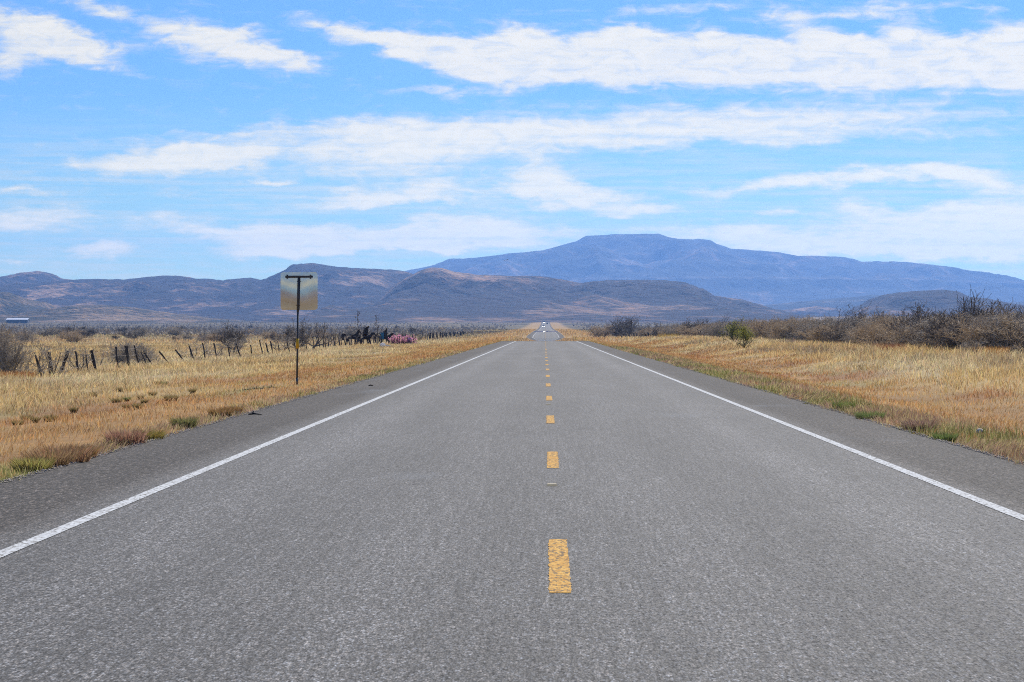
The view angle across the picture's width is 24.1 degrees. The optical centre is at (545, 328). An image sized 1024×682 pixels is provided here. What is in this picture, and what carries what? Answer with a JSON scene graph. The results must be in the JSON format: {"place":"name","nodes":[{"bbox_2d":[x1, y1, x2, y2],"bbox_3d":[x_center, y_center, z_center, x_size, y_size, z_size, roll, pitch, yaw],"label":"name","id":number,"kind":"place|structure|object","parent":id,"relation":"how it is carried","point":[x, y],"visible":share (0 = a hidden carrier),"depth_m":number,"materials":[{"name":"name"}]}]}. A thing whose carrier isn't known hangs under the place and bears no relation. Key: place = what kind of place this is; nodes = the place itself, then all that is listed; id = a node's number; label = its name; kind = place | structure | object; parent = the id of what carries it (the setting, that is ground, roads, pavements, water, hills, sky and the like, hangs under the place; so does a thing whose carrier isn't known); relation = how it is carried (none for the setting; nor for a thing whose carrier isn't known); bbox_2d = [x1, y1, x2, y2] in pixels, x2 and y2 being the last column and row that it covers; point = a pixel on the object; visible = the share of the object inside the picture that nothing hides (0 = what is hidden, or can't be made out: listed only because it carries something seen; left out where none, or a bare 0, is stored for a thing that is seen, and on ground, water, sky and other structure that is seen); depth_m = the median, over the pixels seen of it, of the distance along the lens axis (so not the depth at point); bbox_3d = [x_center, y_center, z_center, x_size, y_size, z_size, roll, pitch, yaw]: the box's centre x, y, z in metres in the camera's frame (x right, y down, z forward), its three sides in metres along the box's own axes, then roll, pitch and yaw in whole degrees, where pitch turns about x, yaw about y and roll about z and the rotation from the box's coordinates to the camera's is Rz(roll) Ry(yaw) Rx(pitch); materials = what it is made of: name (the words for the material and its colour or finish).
{"place":"outdoors","nodes":[
{"label":"outdoors","id":0,"kind":"place"},
{"bbox_2d":[0,292,57,316],"bbox_3d":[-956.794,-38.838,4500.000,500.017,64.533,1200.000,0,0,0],"label":"hills","id":1,"kind":"structure","parent":0,"point":[11,304],"depth_m":4505.22,"materials":[{"name":"stone"}]},
{"bbox_2d":[0,271,70,284],"bbox_3d":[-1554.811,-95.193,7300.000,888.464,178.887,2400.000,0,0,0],"label":"hills","id":2,"kind":"structure","parent":0,"point":[33,277],"depth_m":7365.59,"materials":[{"name":"stone"}]},
{"bbox_2d":[0,305,261,322],"bbox_3d":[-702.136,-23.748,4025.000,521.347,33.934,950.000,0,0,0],"label":"hills","id":3,"kind":"structure","parent":0,"point":[94,313],"depth_m":3851.50,"materials":[{"name":"stone"}]},
{"bbox_2d":[0,263,411,320],"bbox_3d":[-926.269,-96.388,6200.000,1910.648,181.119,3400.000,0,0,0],"label":"hills","id":4,"kind":"structure","parent":0,"point":[249,299],"depth_m":5875.55,"materials":[{"name":"stone"}]},
{"bbox_2d":[11,328,535,342],"bbox_3d":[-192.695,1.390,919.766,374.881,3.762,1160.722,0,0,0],"label":"grass","id":5,"kind":"structure","parent":0,"point":[493,333],"depth_m":544.49,"materials":[{"name":"plant"}]},
{"bbox_2d":[0,322,1023,681],"bbox_3d":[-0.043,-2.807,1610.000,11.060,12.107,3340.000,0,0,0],"label":"road","id":6,"kind":"structure","parent":0,"point":[408,534],"depth_m":16.75,"materials":[{"name":"asphalt"}]},
{"bbox_2d":[0,323,542,557],"bbox_3d":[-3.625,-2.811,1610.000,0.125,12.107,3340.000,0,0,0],"label":"edge line","id":7,"kind":"object","parent":6,"relation":"on","point":[40,537],"visible":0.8,"depth_m":22.46,"materials":[{"name":"white paint"}]},
{"bbox_2d":[505,338,589,340],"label":"mirage","id":8,"kind":"object","parent":6,"relation":"on","point":[546,339],"visible":0.77,"depth_m":373.35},
{"bbox_2d":[545,330,571,592],"bbox_3d":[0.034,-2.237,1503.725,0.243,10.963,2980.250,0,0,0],"label":"line","id":9,"kind":"object","parent":6,"relation":"on","point":[559,573],"visible":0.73,"depth_m":15.55,"materials":[{"name":"yellow paint"}]},
{"bbox_2d":[555,332,1023,520],"bbox_3d":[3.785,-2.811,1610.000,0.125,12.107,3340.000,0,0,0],"label":"edge line","id":10,"kind":"object","parent":6,"relation":"on","point":[970,496],"visible":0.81,"depth_m":26.84,"materials":[{"name":"white paint"}]},
{"bbox_2d":[0,322,1023,478],"bbox_3d":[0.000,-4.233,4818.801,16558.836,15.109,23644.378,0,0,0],"label":"ground","id":11,"kind":"structure","parent":0,"point":[554,325],"depth_m":69.76,"materials":[{"name":"plant"}]},
{"bbox_2d":[6,318,29,322],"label":"farm shed","id":12,"kind":"structure","parent":11,"relation":"on","point":[17,320],"depth_m":2894.00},
{"bbox_2d":[0,369,36,377],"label":"grass clump","id":13,"kind":"object","parent":11,"relation":"on","point":[15,373],"visible":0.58,"depth_m":107.74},
{"bbox_2d":[0,322,41,375],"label":"bare shrub","id":14,"kind":"object","parent":11,"relation":"on","point":[9,362],"visible":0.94,"depth_m":111.81,"materials":[{"name":"grey plant"}]},
{"bbox_2d":[9,455,58,472],"bbox_3d":[-5.493,1.445,25.659,0.609,0.187,0.685,0,0,0],"label":"grass clump","id":15,"kind":"object","parent":11,"relation":"on","point":[44,464],"visible":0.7,"depth_m":25.54,"materials":[{"name":"plant"}]},
{"bbox_2d":[16,350,51,375],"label":"bare shrub","id":16,"kind":"object","parent":11,"relation":"on","point":[23,367],"visible":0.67,"depth_m":112.86,"materials":[{"name":"grey plant"}]},
{"bbox_2d":[18,446,77,465],"bbox_3d":[-5.467,1.418,26.336,0.699,0.242,0.780,0,0,15],"label":"grass clump","id":17,"kind":"object","parent":11,"relation":"on","point":[64,459],"visible":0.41,"depth_m":26.27,"materials":[{"name":"plant"}]},
{"bbox_2d":[21,341,82,376],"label":"bare shrub","id":18,"kind":"object","parent":11,"relation":"on","point":[46,359],"visible":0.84,"depth_m":113.94,"materials":[{"name":"grey plant"}]},
{"bbox_2d":[43,327,65,334],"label":"bare shrub","id":19,"kind":"object","parent":11,"relation":"on","point":[53,330],"visible":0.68,"depth_m":648.64,"materials":[{"name":"grey plant"}]},
{"bbox_2d":[34,442,100,462],"bbox_3d":[-5.418,1.411,27.103,0.817,0.264,0.946,0,0,0],"label":"grass clump","id":20,"kind":"object","parent":11,"relation":"on","point":[83,456],"visible":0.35,"depth_m":27.02,"materials":[{"name":"plant"}]},
{"bbox_2d":[56,342,94,369],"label":"bare shrub","id":21,"kind":"object","parent":11,"relation":"on","point":[82,355],"visible":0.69,"depth_m":128.01,"materials":[{"name":"grey plant"}]},
{"bbox_2d":[60,330,92,342],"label":"bare shrub","id":22,"kind":"object","parent":11,"relation":"on","point":[76,337],"visible":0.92,"depth_m":341.43,"materials":[{"name":"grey plant"}]},
{"bbox_2d":[58,443,103,456],"bbox_3d":[-5.425,1.439,27.968,0.619,0.209,0.620,0,0,15],"label":"grass clump","id":23,"kind":"object","parent":11,"relation":"on","point":[95,452],"visible":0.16,"depth_m":27.95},
{"bbox_2d":[80,349,118,365],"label":"bare shrub","id":24,"kind":"object","parent":11,"relation":"on","point":[103,351],"visible":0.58,"depth_m":139.08,"materials":[{"name":"grey plant"}]},
{"bbox_2d":[101,339,141,363],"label":"bare shrub","id":25,"kind":"object","parent":11,"relation":"on","point":[121,358],"visible":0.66,"depth_m":149.76,"materials":[{"name":"grey plant"}]},
{"bbox_2d":[101,426,153,445],"bbox_3d":[-5.507,1.406,31.449,0.796,0.264,0.939,0,0,0],"label":"grass clump","id":26,"kind":"object","parent":11,"relation":"on","point":[132,435],"visible":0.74,"depth_m":31.28,"materials":[{"name":"plant"}]},
{"bbox_2d":[131,325,152,336],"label":"bare shrub","id":27,"kind":"object","parent":11,"relation":"on","point":[141,332],"visible":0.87,"depth_m":586.12,"materials":[{"name":"grey plant"}]},
{"bbox_2d":[126,339,161,363],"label":"bare shrub","id":28,"kind":"object","parent":11,"relation":"on","point":[143,349],"visible":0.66,"depth_m":154.79,"materials":[{"name":"grey plant"}]},
{"bbox_2d":[139,428,166,438],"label":"grass clump","id":29,"kind":"object","parent":11,"relation":"on","point":[156,435],"visible":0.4,"depth_m":32.67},
{"bbox_2d":[164,326,186,335],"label":"bare shrub","id":30,"kind":"object","parent":11,"relation":"on","point":[176,332],"visible":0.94,"depth_m":648.22,"materials":[{"name":"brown plant"}]},
{"bbox_2d":[166,415,203,428],"bbox_3d":[-5.534,1.428,36.578,0.629,0.220,0.597,0,0,-42],"label":"grass clump","id":31,"kind":"object","parent":11,"relation":"on","point":[191,421],"visible":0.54,"depth_m":36.48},
{"bbox_2d":[171,336,208,358],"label":"bare shrub","id":32,"kind":"object","parent":11,"relation":"on","point":[191,349],"visible":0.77,"depth_m":172.06,"materials":[{"name":"grey plant"}]},
{"bbox_2d":[198,331,223,341],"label":"bare shrub","id":33,"kind":"object","parent":11,"relation":"on","point":[210,338],"visible":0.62,"depth_m":392.06,"materials":[{"name":"brown plant"}]},
{"bbox_2d":[201,340,233,355],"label":"bare shrub","id":34,"kind":"object","parent":11,"relation":"on","point":[219,348],"visible":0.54,"depth_m":182.16,"materials":[{"name":"brown plant"}]},
{"bbox_2d":[205,407,234,416],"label":"grass clump","id":35,"kind":"object","parent":11,"relation":"on","point":[212,411],"visible":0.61,"depth_m":41.10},
{"bbox_2d":[212,320,249,348],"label":"bare shrub","id":36,"kind":"object","parent":11,"relation":"on","point":[230,335],"visible":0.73,"depth_m":239.80,"materials":[{"name":"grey plant"}]},
{"bbox_2d":[0,350,464,483],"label":"edge grass","id":37,"kind":"structure","parent":11,"relation":"on","point":[106,445],"depth_m":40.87,"materials":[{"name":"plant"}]},
{"bbox_2d":[222,335,248,352],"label":"bare shrub","id":38,"kind":"object","parent":11,"relation":"on","point":[243,341],"visible":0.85,"depth_m":207.99,"materials":[{"name":"brown plant"}]},
{"bbox_2d":[35,331,463,376],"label":"wire fence","id":39,"kind":"object","parent":11,"relation":"on","point":[177,352],"visible":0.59,"depth_m":174.96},
{"bbox_2d":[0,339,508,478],"bbox_3d":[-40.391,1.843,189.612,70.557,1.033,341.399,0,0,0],"label":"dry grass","id":40,"kind":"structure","parent":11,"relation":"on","point":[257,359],"depth_m":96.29,"materials":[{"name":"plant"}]},
{"bbox_2d":[0,322,523,335],"bbox_3d":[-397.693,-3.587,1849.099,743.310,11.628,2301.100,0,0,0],"label":"distant scrub","id":41,"kind":"object","parent":11,"relation":"on","point":[160,330],"visible":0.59,"depth_m":1269.16,"materials":[{"name":"plant"}]},
{"bbox_2d":[266,333,295,349],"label":"bare shrub","id":42,"kind":"object","parent":11,"relation":"on","point":[285,342],"visible":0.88,"depth_m":231.78,"materials":[{"name":"brown plant"}]},
{"bbox_2d":[277,318,313,347],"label":"bare shrub","id":43,"kind":"object","parent":11,"relation":"on","point":[303,329],"visible":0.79,"depth_m":261.75,"materials":[{"name":"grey plant"}]},
{"bbox_2d":[281,272,317,384],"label":"road sign","id":44,"kind":"object","parent":11,"relation":"on","point":[299,290],"visible":1,"depth_m":67.08,"materials":[{"name":"metal"}]},
{"bbox_2d":[292,322,336,348],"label":"bare shrub","id":45,"kind":"object","parent":11,"relation":"on","point":[317,342],"visible":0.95,"depth_m":247.06,"materials":[{"name":"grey plant"}]},
{"bbox_2d":[313,329,340,345],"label":"bare shrub","id":46,"kind":"object","parent":11,"relation":"on","point":[328,338],"visible":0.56,"depth_m":275.01,"materials":[{"name":"brown plant"}]},
{"bbox_2d":[341,329,361,343],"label":"horse sculpture","id":47,"kind":"object","parent":11,"relation":"on","point":[353,335],"visible":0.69,"depth_m":305.90,"materials":[{"name":"black metal"}]},
{"bbox_2d":[344,326,363,336],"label":"bare shrub","id":48,"kind":"object","parent":11,"relation":"on","point":[349,331],"visible":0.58,"depth_m":564.07,"materials":[{"name":"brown plant"}]},
{"bbox_2d":[358,326,381,343],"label":"horse sculpture","id":49,"kind":"object","parent":11,"relation":"on","point":[367,337],"visible":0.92,"depth_m":305.86,"materials":[{"name":"black metal"}]},
{"bbox_2d":[378,327,394,343],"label":"horse sculpture","id":50,"kind":"object","parent":11,"relation":"on","point":[386,336],"visible":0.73,"depth_m":317.85,"materials":[{"name":"black metal"}]},
{"bbox_2d":[586,322,614,336],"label":"bare shrub","id":51,"kind":"object","parent":11,"relation":"on","point":[601,331],"visible":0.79,"depth_m":638.88,"materials":[{"name":"brown plant"}]},
{"bbox_2d":[607,320,638,337],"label":"bare shrub","id":52,"kind":"object","parent":11,"relation":"on","point":[619,332],"visible":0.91,"depth_m":559.00,"materials":[{"name":"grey plant"}]},
{"bbox_2d":[608,315,639,336],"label":"bare tree","id":53,"kind":"object","parent":11,"relation":"on","point":[629,323],"visible":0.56,"depth_m":599.78,"materials":[{"name":"grey plant"}]},
{"bbox_2d":[573,322,711,333],"bbox_3d":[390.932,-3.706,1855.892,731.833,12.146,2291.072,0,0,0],"label":"distant scrub","id":54,"kind":"object","parent":11,"relation":"on","point":[590,324],"visible":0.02,"depth_m":2356.65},
{"bbox_2d":[657,324,682,334],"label":"bare shrub","id":55,"kind":"object","parent":11,"relation":"on","point":[671,331],"visible":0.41,"depth_m":405.58,"materials":[{"name":"brown plant"}]},
{"bbox_2d":[678,324,711,335],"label":"bare shrub","id":56,"kind":"object","parent":11,"relation":"on","point":[692,330],"visible":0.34,"depth_m":349.87,"materials":[{"name":"brown plant"}]},
{"bbox_2d":[693,320,730,335],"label":"bare shrub","id":57,"kind":"object","parent":11,"relation":"on","point":[704,332],"visible":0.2,"depth_m":321.10,"materials":[{"name":"brown plant"}]},
{"bbox_2d":[703,322,729,336],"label":"bare shrub","id":58,"kind":"object","parent":11,"relation":"on","point":[716,330],"visible":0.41,"depth_m":294.23,"materials":[{"name":"brown plant"}]},
{"bbox_2d":[714,316,750,341],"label":"leafy bush","id":59,"kind":"object","parent":11,"relation":"on","point":[733,330],"visible":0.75,"depth_m":214.81,"materials":[{"name":"green plant"}]},
{"bbox_2d":[720,319,754,336],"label":"bare shrub","id":60,"kind":"object","parent":11,"relation":"on","point":[736,328],"visible":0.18,"depth_m":279.27,"materials":[{"name":"brown plant"}]},
{"bbox_2d":[733,326,757,347],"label":"leafy bush","id":61,"kind":"object","parent":11,"relation":"on","point":[746,337],"visible":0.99,"depth_m":171.84,"materials":[{"name":"green plant"}]},
{"bbox_2d":[749,317,785,338],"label":"bare shrub","id":62,"kind":"object","parent":11,"relation":"on","point":[760,329],"visible":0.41,"depth_m":237.62,"materials":[{"name":"brown plant"}]},
{"bbox_2d":[763,316,801,338],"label":"bare shrub","id":63,"kind":"object","parent":11,"relation":"on","point":[786,330],"visible":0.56,"depth_m":219.23,"materials":[{"name":"brown plant"}]},
{"bbox_2d":[769,317,825,339],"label":"bare shrub","id":64,"kind":"object","parent":11,"relation":"on","point":[788,335],"visible":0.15,"depth_m":219.03,"materials":[{"name":"brown plant"}]},
{"bbox_2d":[582,335,1023,458],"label":"dry grass","id":65,"kind":"structure","parent":11,"relation":"on","point":[829,350],"depth_m":98.15,"materials":[{"name":"plant"}]},
{"bbox_2d":[786,317,837,338],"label":"bare shrub","id":66,"kind":"object","parent":11,"relation":"on","point":[800,323],"visible":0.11,"depth_m":203.96,"materials":[{"name":"brown plant"}]},
{"bbox_2d":[792,323,836,342],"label":"bare shrub","id":67,"kind":"object","parent":11,"relation":"on","point":[816,336],"visible":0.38,"depth_m":183.06,"materials":[{"name":"brown plant"}]},
{"bbox_2d":[796,320,832,341],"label":"bare shrub","id":68,"kind":"object","parent":11,"relation":"on","point":[811,331],"visible":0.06,"depth_m":190.87,"materials":[{"name":"brown plant"}]},
{"bbox_2d":[788,316,845,340],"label":"bare shrub","id":69,"kind":"object","parent":11,"relation":"on","point":[802,339],"visible":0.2,"depth_m":203.47,"materials":[{"name":"brown plant"}]},
{"bbox_2d":[812,322,855,342],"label":"bare shrub","id":70,"kind":"object","parent":11,"relation":"on","point":[839,335],"visible":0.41,"depth_m":171.62,"materials":[{"name":"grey plant"}]},
{"bbox_2d":[806,315,866,342],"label":"bare shrub","id":71,"kind":"object","parent":11,"relation":"on","point":[840,321],"visible":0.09,"depth_m":185.53,"materials":[{"name":"brown plant"}]},
{"bbox_2d":[830,400,856,409],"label":"grass clump","id":72,"kind":"object","parent":11,"relation":"on","point":[845,403],"visible":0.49,"depth_m":45.14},
{"bbox_2d":[833,325,856,344],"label":"bare shrub","id":73,"kind":"object","parent":11,"relation":"on","point":[846,337],"visible":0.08,"depth_m":167.51,"materials":[{"name":"brown plant"}]},
{"bbox_2d":[828,311,884,340],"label":"bare shrub","id":74,"kind":"object","parent":11,"relation":"on","point":[858,321],"visible":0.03,"depth_m":179.67,"materials":[{"name":"grey plant"}]},
{"bbox_2d":[842,315,881,344],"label":"bare shrub","id":75,"kind":"object","parent":11,"relation":"on","point":[866,321],"visible":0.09,"depth_m":161.43,"materials":[{"name":"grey plant"}]},
{"bbox_2d":[846,301,888,322],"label":"bare shrub","id":76,"kind":"object","parent":11,"relation":"on","point":[882,315],"visible":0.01,"depth_m":207.57,"materials":[{"name":"grey plant"}]},
{"bbox_2d":[851,409,887,418],"bbox_3d":[5.412,1.452,40.052,0.646,0.220,0.812,0,0,0],"label":"grass clump","id":77,"kind":"object","parent":11,"relation":"on","point":[865,414],"visible":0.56,"depth_m":39.94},
{"bbox_2d":[852,315,900,344],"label":"bare shrub","id":78,"kind":"object","parent":11,"relation":"on","point":[874,333],"visible":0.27,"depth_m":151.09,"materials":[{"name":"brown plant"}]},
{"bbox_2d":[842,314,922,345],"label":"bare shrub","id":79,"kind":"object","parent":11,"relation":"on","point":[851,334],"visible":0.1,"depth_m":153.51,"materials":[{"name":"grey plant"}]},
{"bbox_2d":[855,313,913,341],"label":"bare shrub","id":80,"kind":"object","parent":11,"relation":"on","point":[881,319],"visible":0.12,"depth_m":158.25,"materials":[{"name":"grey plant"}]},
{"bbox_2d":[873,321,908,345],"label":"bare shrub","id":81,"kind":"object","parent":11,"relation":"on","point":[890,335],"visible":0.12,"depth_m":143.41,"materials":[{"name":"brown plant"}]},
{"bbox_2d":[885,301,926,341],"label":"bare shrub","id":82,"kind":"object","parent":11,"relation":"on","point":[919,314],"visible":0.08,"depth_m":146.34,"materials":[{"name":"grey plant"}]},
{"bbox_2d":[873,318,942,347],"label":"bare shrub","id":83,"kind":"object","parent":11,"relation":"on","point":[906,331],"visible":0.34,"depth_m":139.17,"materials":[{"name":"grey plant"}]},
{"bbox_2d":[895,417,943,432],"bbox_3d":[5.579,1.434,35.675,0.775,0.253,0.870,0,0,0],"label":"grass clump","id":84,"kind":"object","parent":11,"relation":"on","point":[911,424],"visible":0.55,"depth_m":35.50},
{"bbox_2d":[894,314,945,348],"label":"bare shrub","id":85,"kind":"object","parent":11,"relation":"on","point":[920,332],"visible":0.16,"depth_m":134.54,"materials":[{"name":"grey plant"}]},
{"bbox_2d":[887,302,957,343],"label":"bare shrub","id":86,"kind":"object","parent":11,"relation":"on","point":[903,329],"visible":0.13,"depth_m":141.87,"materials":[{"name":"grey plant"}]},
{"bbox_2d":[909,309,979,347],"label":"bare shrub","id":87,"kind":"object","parent":11,"relation":"on","point":[932,325],"visible":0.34,"depth_m":128.43,"materials":[{"name":"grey plant"}]},
{"bbox_2d":[930,431,959,442],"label":"grass clump","id":88,"kind":"object","parent":11,"relation":"on","point":[948,437],"visible":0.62,"depth_m":32.52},
{"bbox_2d":[929,317,983,350],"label":"bare shrub","id":89,"kind":"object","parent":11,"relation":"on","point":[944,342],"visible":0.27,"depth_m":126.59,"materials":[{"name":"brown plant"}]},
{"bbox_2d":[932,319,985,347],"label":"bare shrub","id":90,"kind":"object","parent":11,"relation":"on","point":[952,335],"visible":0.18,"depth_m":125.33,"materials":[{"name":"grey plant"}]},
{"bbox_2d":[934,285,1001,320],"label":"bare tree","id":91,"kind":"object","parent":11,"relation":"on","point":[965,309],"visible":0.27,"depth_m":149.35,"materials":[{"name":"brown plant"}]},
{"bbox_2d":[955,337,989,352],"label":"bare shrub","id":92,"kind":"object","parent":11,"relation":"on","point":[964,344],"visible":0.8,"depth_m":111.85,"materials":[{"name":"grey plant"}]},
{"bbox_2d":[935,308,1023,350],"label":"bare shrub","id":93,"kind":"object","parent":11,"relation":"on","point":[974,333],"visible":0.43,"depth_m":116.28,"materials":[{"name":"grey plant"}]},
{"bbox_2d":[964,309,1023,350],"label":"bare shrub","id":94,"kind":"object","parent":11,"relation":"on","point":[990,327],"visible":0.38,"depth_m":115.58,"materials":[{"name":"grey plant"}]},
{"bbox_2d":[966,323,1023,354],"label":"bare shrub","id":95,"kind":"object","parent":11,"relation":"on","point":[1009,341],"visible":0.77,"depth_m":114.07,"materials":[{"name":"brown plant"}]},
{"bbox_2d":[968,307,1023,350],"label":"bare shrub","id":96,"kind":"object","parent":11,"relation":"on","point":[1019,320],"visible":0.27,"depth_m":114.80,"materials":[{"name":"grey plant"}]},
{"bbox_2d":[0,0,1023,279],"label":"sky","id":97,"kind":"structure","parent":0,"point":[197,139],"materials":[{"name":"blue"}]},
{"bbox_2d":[249,268,830,322],"bbox_3d":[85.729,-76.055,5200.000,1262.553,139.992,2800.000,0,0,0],"label":"hills","id":98,"kind":"structure","parent":0,"point":[430,295],"depth_m":4689.21,"materials":[{"name":"stone"}]},
{"bbox_2d":[555,329,651,341],"bbox_3d":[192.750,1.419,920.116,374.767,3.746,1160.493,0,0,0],"label":"grass","id":99,"kind":"structure","parent":0,"point":[580,331],"depth_m":545.47,"materials":[{"name":"plant"}]},
{"bbox_2d":[406,234,1023,304],"bbox_3d":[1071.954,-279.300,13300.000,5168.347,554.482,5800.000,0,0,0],"label":"mesa","id":100,"kind":"structure","parent":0,"point":[753,276],"depth_m":12739.59,"materials":[{"name":"stone"}]},
{"bbox_2d":[783,306,845,316],"bbox_3d":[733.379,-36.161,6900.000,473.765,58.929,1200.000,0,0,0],"label":"hills","id":101,"kind":"structure","parent":0,"point":[822,311],"depth_m":6809.30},
{"bbox_2d":[609,345,1023,464],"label":"edge grass","id":102,"kind":"structure","parent":0,"point":[795,393],"depth_m":44.52,"materials":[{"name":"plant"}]},
{"bbox_2d":[798,316,909,320],"bbox_3d":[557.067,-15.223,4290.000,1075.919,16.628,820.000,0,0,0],"label":"hills","id":103,"kind":"structure","parent":0,"point":[835,318],"depth_m":4192.86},
{"bbox_2d":[763,295,1023,310],"bbox_3d":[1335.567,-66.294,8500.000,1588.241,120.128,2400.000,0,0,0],"label":"hills","id":104,"kind":"structure","parent":0,"point":[841,303],"depth_m":8574.36,"materials":[{"name":"stone"}]},
{"bbox_2d":[836,290,1023,316],"bbox_3d":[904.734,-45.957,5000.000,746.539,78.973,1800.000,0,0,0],"label":"hills","id":105,"kind":"structure","parent":0,"point":[946,300],"depth_m":4879.12,"materials":[{"name":"stone"}]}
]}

